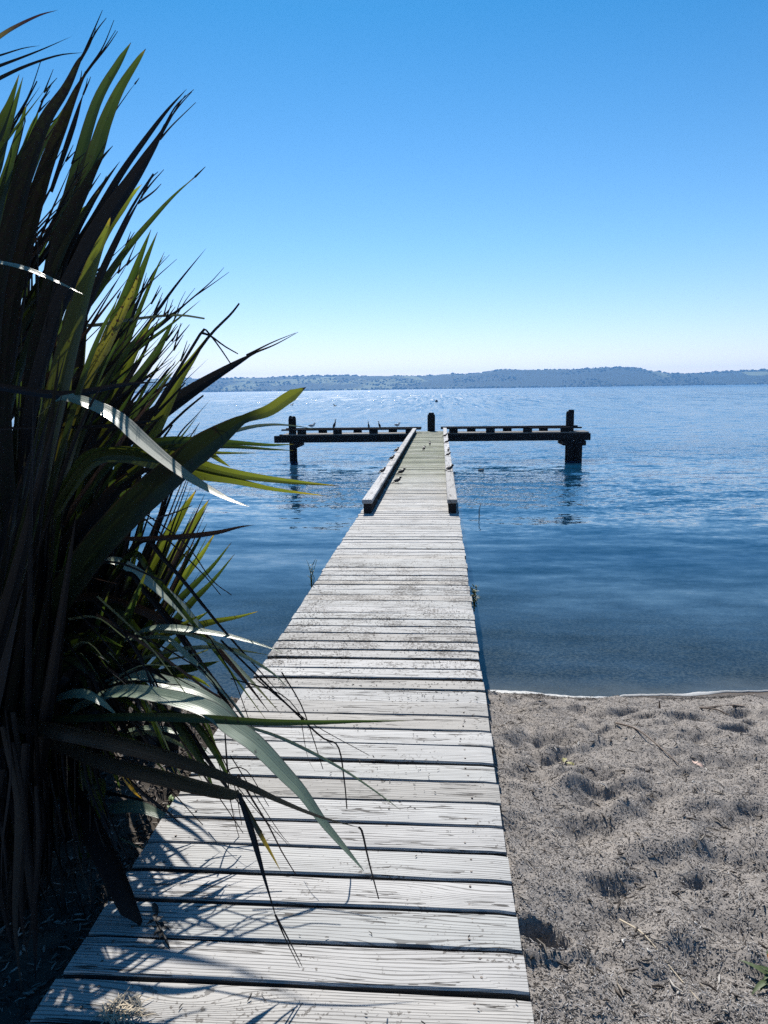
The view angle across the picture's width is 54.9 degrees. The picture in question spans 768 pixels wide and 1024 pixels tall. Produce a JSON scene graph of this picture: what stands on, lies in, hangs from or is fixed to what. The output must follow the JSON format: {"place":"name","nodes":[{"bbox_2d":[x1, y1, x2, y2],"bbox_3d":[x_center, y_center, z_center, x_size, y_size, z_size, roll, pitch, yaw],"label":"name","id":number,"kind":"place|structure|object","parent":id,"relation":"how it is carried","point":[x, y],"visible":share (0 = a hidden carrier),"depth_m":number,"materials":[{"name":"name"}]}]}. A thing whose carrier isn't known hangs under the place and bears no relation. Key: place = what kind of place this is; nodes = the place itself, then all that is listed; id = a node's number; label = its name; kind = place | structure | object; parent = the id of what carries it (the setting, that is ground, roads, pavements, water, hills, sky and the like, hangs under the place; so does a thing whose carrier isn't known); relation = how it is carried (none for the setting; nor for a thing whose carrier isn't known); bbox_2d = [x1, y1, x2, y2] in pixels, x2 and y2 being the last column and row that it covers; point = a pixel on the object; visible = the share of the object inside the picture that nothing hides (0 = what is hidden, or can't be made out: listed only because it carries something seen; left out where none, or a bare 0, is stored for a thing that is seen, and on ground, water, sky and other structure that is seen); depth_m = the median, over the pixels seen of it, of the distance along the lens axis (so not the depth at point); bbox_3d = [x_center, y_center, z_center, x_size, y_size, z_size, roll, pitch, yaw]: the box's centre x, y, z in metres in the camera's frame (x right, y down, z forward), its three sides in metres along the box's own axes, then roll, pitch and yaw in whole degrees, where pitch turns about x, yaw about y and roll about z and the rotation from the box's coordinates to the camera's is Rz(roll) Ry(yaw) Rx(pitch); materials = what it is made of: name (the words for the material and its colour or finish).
{"place":"outdoors","nodes":[
{"label":"outdoors","id":0,"kind":"place"},
{"bbox_2d":[0,455,767,1023],"bbox_3d":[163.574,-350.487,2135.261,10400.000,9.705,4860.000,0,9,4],"label":"ground","id":1,"kind":"structure","parent":0,"point":[614,605],"depth_m":6.68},
{"bbox_2d":[0,694,238,1023],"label":"bark mulch","id":2,"kind":"object","parent":1,"relation":"on","point":[70,920],"visible":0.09,"depth_m":2.34,"materials":[{"name":"brown wood"}]},
{"bbox_2d":[167,795,173,806],"bbox_3d":[-0.837,1.138,2.919,0.033,0.022,0.084,-2,10,-9],"label":"seedling","id":3,"kind":"object","parent":2,"relation":"on","point":[171,797],"visible":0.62,"depth_m":2.94,"materials":[{"name":"green plant"}]},
{"bbox_2d":[0,10,405,1000],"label":"flax plant","id":4,"kind":"object","parent":1,"relation":"on","point":[88,624],"visible":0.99,"depth_m":2.34,"materials":[{"name":"green plant"}]},
{"bbox_2d":[486,690,767,1023],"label":"sand litter","id":5,"kind":"object","parent":1,"relation":"on","point":[645,938],"visible":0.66,"depth_m":2.60,"materials":[{"name":"grey sand"}]},
{"bbox_2d":[487,690,767,1023],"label":"beach bark","id":6,"kind":"object","parent":1,"relation":"on","point":[622,990],"visible":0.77,"depth_m":2.63,"materials":[{"name":"brown wood"}]},
{"bbox_2d":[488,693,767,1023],"bbox_3d":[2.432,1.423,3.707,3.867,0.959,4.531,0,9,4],"label":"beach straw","id":7,"kind":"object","parent":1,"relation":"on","point":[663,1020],"visible":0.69,"depth_m":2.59,"materials":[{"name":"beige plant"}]},
{"bbox_2d":[495,691,767,701],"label":"drift debris","id":8,"kind":"object","parent":1,"relation":"on","point":[663,698],"visible":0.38,"depth_m":5.82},
{"bbox_2d":[615,722,678,764],"bbox_3d":[1.431,1.255,4.037,0.025,0.125,0.716,-2,9,-7],"label":"stick","id":9,"kind":"object","parent":1,"relation":"on","point":[618,723],"visible":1,"depth_m":4.03,"materials":[{"name":"brown wood"}]},
{"bbox_2d":[619,919,702,1003],"bbox_3d":[0.811,1.322,2.193,0.010,0.072,0.419,-3,10,-13],"label":"straw stem","id":10,"kind":"object","parent":1,"relation":"on","point":[655,947],"visible":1,"depth_m":2.21,"materials":[{"name":"beige plant"}]},
{"bbox_2d":[700,704,744,716],"bbox_3d":[2.252,1.308,4.941,0.239,0.088,0.320,8,13,43],"label":"curled stick","id":11,"kind":"object","parent":1,"relation":"on","point":[733,705],"visible":0.88,"depth_m":4.90,"materials":[{"name":"brown wood"}]},
{"bbox_2d":[741,951,767,994],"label":"rosette weed","id":12,"kind":"object","parent":1,"relation":"on","point":[761,984],"visible":1,"depth_m":2.08,"materials":[{"name":"green plant"}]},
{"bbox_2d":[0,0,767,378],"label":"sky","id":13,"kind":"structure","parent":0,"point":[397,187],"materials":[{"name":"blue"}]},
{"bbox_2d":[12,384,767,529],"bbox_3d":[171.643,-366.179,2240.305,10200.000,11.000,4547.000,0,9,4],"label":"lake water","id":14,"kind":"structure","parent":0,"point":[710,421],"depth_m":40.61,"materials":[{"name":"blue liquid"}]},
{"bbox_2d":[30,410,590,1023],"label":"wooden jetty","id":15,"kind":"object","parent":14,"relation":"in","point":[440,872],"visible":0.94,"depth_m":2.60,"materials":[{"name":"grey wood"}]},
{"bbox_2d":[90,986,155,1023],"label":"grass clump","id":16,"kind":"object","parent":15,"relation":"on","point":[108,1016],"visible":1,"depth_m":1.87,"materials":[{"name":"plant"}]},
{"bbox_2d":[146,902,169,947],"bbox_3d":[-0.657,1.208,2.160,0.057,0.017,0.194,-8,12,-36],"label":"dead leaf scrap","id":17,"kind":"object","parent":15,"relation":"on","point":[160,925],"visible":1,"depth_m":2.16,"materials":[{"name":"plant"}]},
{"bbox_2d":[306,559,316,587],"bbox_3d":[-0.588,0.551,6.088,0.114,0.336,0.094,3,10,23],"label":"jetty weed","id":18,"kind":"object","parent":15,"relation":"attached to","point":[311,578],"visible":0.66,"depth_m":6.08,"materials":[{"name":"green plant"}]},
{"bbox_2d":[124,517,517,1023],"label":"deck litter","id":19,"kind":"object","parent":15,"relation":"on","point":[372,686],"visible":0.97,"depth_m":4.17,"materials":[{"name":"brown plant"}]},
{"bbox_2d":[391,476,401,483],"bbox_3d":[0.214,-0.533,12.290,0.205,0.116,0.056,-5,10,-24],"label":"bird","id":20,"kind":"object","parent":15,"relation":"on","point":[397,479],"visible":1,"depth_m":12.28},
{"bbox_2d":[445,464,453,470],"bbox_3d":[1.095,-0.743,12.389,0.205,0.116,0.057,-6,11,-29],"label":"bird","id":21,"kind":"object","parent":15,"relation":"on","point":[450,467],"visible":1,"depth_m":12.38},
{"bbox_2d":[471,584,480,611],"bbox_3d":[0.724,0.687,5.879,0.098,0.220,0.097,0,9,4],"label":"jetty weed","id":22,"kind":"object","parent":15,"relation":"attached to","point":[474,592],"visible":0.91,"depth_m":5.87,"materials":[{"name":"green plant"}]},
{"bbox_2d":[478,504,480,560],"bbox_3d":[1.925,0.408,14.841,0.057,1.182,0.023,4,11,28],"label":"water reed","id":23,"kind":"object","parent":14,"relation":"in","point":[479,533],"visible":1,"depth_m":14.84,"materials":[{"name":"brown plant"}]},
{"bbox_2d":[490,690,767,697],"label":"foam","id":24,"kind":"object","parent":14,"relation":"on","point":[624,695],"visible":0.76,"depth_m":6.17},
{"bbox_2d":[135,367,767,392],"bbox_3d":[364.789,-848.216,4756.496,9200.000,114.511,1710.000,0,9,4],"label":"hills","id":25,"kind":"structure","parent":0,"point":[555,378],"depth_m":4178.52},
{"bbox_2d":[135,366,767,392],"bbox_3d":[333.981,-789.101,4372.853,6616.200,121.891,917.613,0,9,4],"label":"woods","id":26,"kind":"object","parent":25,"relation":"on","point":[514,377],"visible":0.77,"depth_m":4151.67,"materials":[{"name":"green plant"}]}
]}

